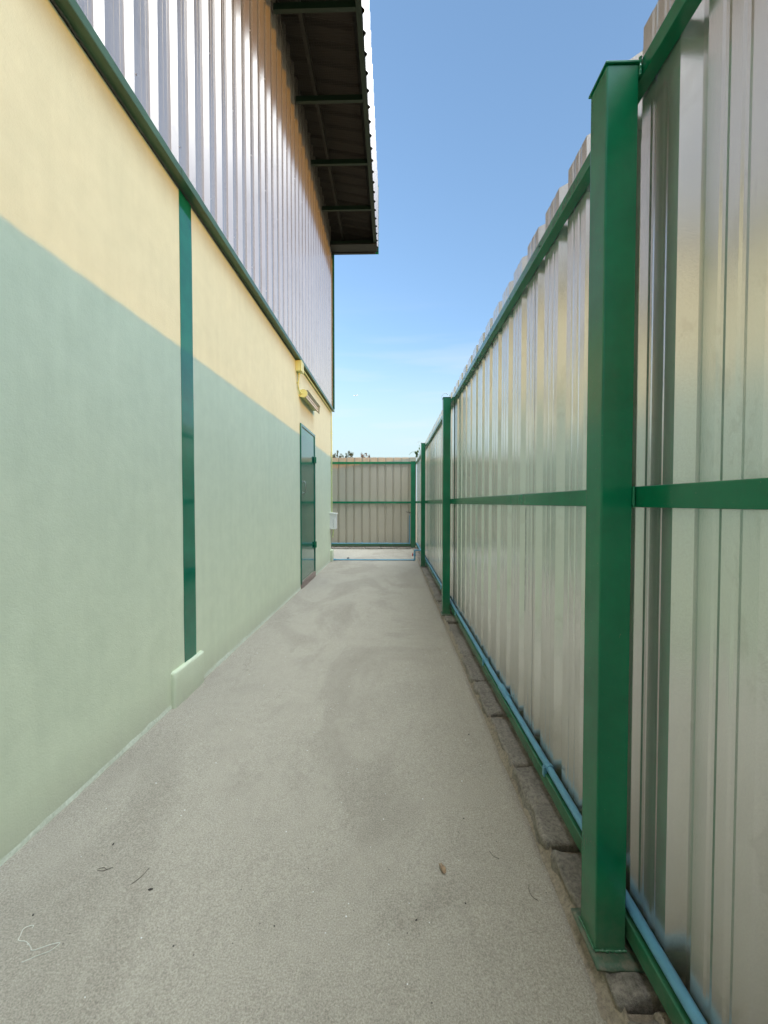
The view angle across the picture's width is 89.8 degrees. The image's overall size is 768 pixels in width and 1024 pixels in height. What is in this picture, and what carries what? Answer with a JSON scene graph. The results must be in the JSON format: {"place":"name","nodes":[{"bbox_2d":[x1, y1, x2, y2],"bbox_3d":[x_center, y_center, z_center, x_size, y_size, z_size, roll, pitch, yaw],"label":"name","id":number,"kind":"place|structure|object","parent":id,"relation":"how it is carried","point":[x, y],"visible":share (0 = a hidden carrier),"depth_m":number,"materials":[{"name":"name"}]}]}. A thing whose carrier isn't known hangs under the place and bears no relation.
{"place":"outdoors","nodes":[
{"label":"outdoors","id":0,"kind":"place"},
{"bbox_2d":[0,548,606,1023],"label":"path","id":1,"kind":"structure","parent":0,"point":[308,820],"depth_m":1.35,"materials":[{"name":"concrete"}]},
{"bbox_2d":[18,925,59,962],"bbox_3d":[-0.997,1.223,1.088,0.143,0.002,0.068,1,1,21],"label":"thread","id":2,"kind":"object","parent":1,"relation":"on","point":[38,948],"visible":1,"depth_m":1.09},
{"bbox_2d":[27,666,480,997],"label":"paint flecks","id":3,"kind":"object","parent":1,"relation":"on","point":[286,831],"visible":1,"depth_m":1.35,"materials":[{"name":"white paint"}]},
{"bbox_2d":[439,863,445,873],"bbox_3d":[0.198,1.212,1.313,0.016,0.014,0.044,0,1,-15],"label":"dry leaf","id":4,"kind":"object","parent":1,"relation":"on","point":[442,867],"visible":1,"depth_m":1.31,"materials":[{"name":"brown plant"}]},
{"bbox_2d":[416,503,416,546],"bbox_3d":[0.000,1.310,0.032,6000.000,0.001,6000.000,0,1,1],"label":"ground","id":5,"kind":"structure","parent":0,"point":[416,523],"depth_m":24.93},
{"bbox_2d":[0,0,378,865],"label":"building","id":6,"kind":"structure","parent":5,"relation":"on","point":[188,200],"depth_m":2.18,"materials":[{"name":"paint"}]},
{"bbox_2d":[296,372,301,393],"bbox_3d":[-1.198,-1.823,5.452,0.046,0.272,0.148,0,1,1],"label":"conduit","id":7,"kind":"object","parent":6,"relation":"attached to","point":[300,392],"visible":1,"depth_m":5.40,"materials":[{"name":"yellow plastic"}]},
{"bbox_2d":[295,360,303,373],"bbox_3d":[-1.180,-2.026,5.392,0.084,0.152,0.160,0,1,1],"label":"junction box","id":8,"kind":"object","parent":6,"relation":"attached to","point":[299,365],"visible":0.94,"depth_m":5.32,"materials":[{"name":"yellow plastic"}]},
{"bbox_2d":[300,423,316,584],"bbox_3d":[-1.175,-0.127,6.111,0.062,2.350,1.035,0,1,1],"label":"door","id":9,"kind":"structure","parent":6,"relation":"in","point":[308,543],"depth_m":6.03,"materials":[{"name":"green paint"}]},
{"bbox_2d":[299,389,319,413],"bbox_3d":[-1.147,-1.707,6.017,0.120,0.147,0.985,0,1,1],"label":"wall lamp","id":10,"kind":"object","parent":6,"relation":"attached to","point":[309,399],"visible":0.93,"depth_m":5.92,"materials":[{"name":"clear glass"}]},
{"bbox_2d":[304,371,333,537],"bbox_3d":[-1.150,-0.774,6.932,0.073,2.718,2.870,0,1,1],"label":"conduit","id":11,"kind":"object","parent":6,"relation":"attached to","point":[331,440],"visible":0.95,"depth_m":8.31,"materials":[{"name":"yellow plastic"}]},
{"bbox_2d":[330,512,337,528],"bbox_3d":[-1.080,0.187,8.297,0.150,0.357,0.215,0,1,1],"label":"breaker box","id":12,"kind":"object","parent":6,"relation":"attached to","point":[333,520],"visible":1,"depth_m":8.21,"materials":[{"name":"white plastic"}]},
{"bbox_2d":[332,450,342,457],"bbox_3d":[-1.812,-0.605,13.631,1.378,3.176,1.167,0,1,1],"label":"shrub","id":13,"kind":"object","parent":5,"relation":"on","point":[333,456],"visible":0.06,"depth_m":13.57,"materials":[{"name":"green plant"}]},
{"bbox_2d":[342,451,352,457],"bbox_3d":[-1.270,-0.632,13.925,1.411,3.215,1.159,0,1,1],"label":"shrub","id":14,"kind":"object","parent":5,"relation":"on","point":[350,454],"visible":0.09,"depth_m":13.82,"materials":[{"name":"green plant"}]},
{"bbox_2d":[331,547,410,548],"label":"block curb","id":15,"kind":"structure","parent":5,"relation":"on","point":[370,548],"depth_m":10.56,"materials":[{"name":"grey concrete"}]},
{"bbox_2d":[331,457,415,546],"bbox_3d":[-0.926,-0.234,10.759,3.640,2.570,0.073,0,1,1],"label":"metal fence","id":16,"kind":"object","parent":15,"relation":"on","point":[371,500],"visible":0.45,"depth_m":10.75,"materials":[{"name":"metal"}]},
{"bbox_2d":[412,547,671,1023],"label":"block curb","id":17,"kind":"structure","parent":5,"relation":"on","point":[627,998],"depth_m":1.38,"materials":[{"name":"grey concrete"}]},
{"bbox_2d":[410,0,767,1023],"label":"metal fence","id":18,"kind":"object","parent":17,"relation":"on","point":[592,500],"visible":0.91,"depth_m":0.97,"materials":[{"name":"metal"}]},
{"bbox_2d":[331,512,706,1023],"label":"water pipe","id":19,"kind":"object","parent":18,"relation":"attached to","point":[692,1010],"visible":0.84,"depth_m":1.31,"materials":[{"name":"blue plastic"}]},
{"bbox_2d":[332,0,657,500],"label":"sky","id":20,"kind":"structure","parent":0,"point":[483,107],"materials":[{"name":"blue"}]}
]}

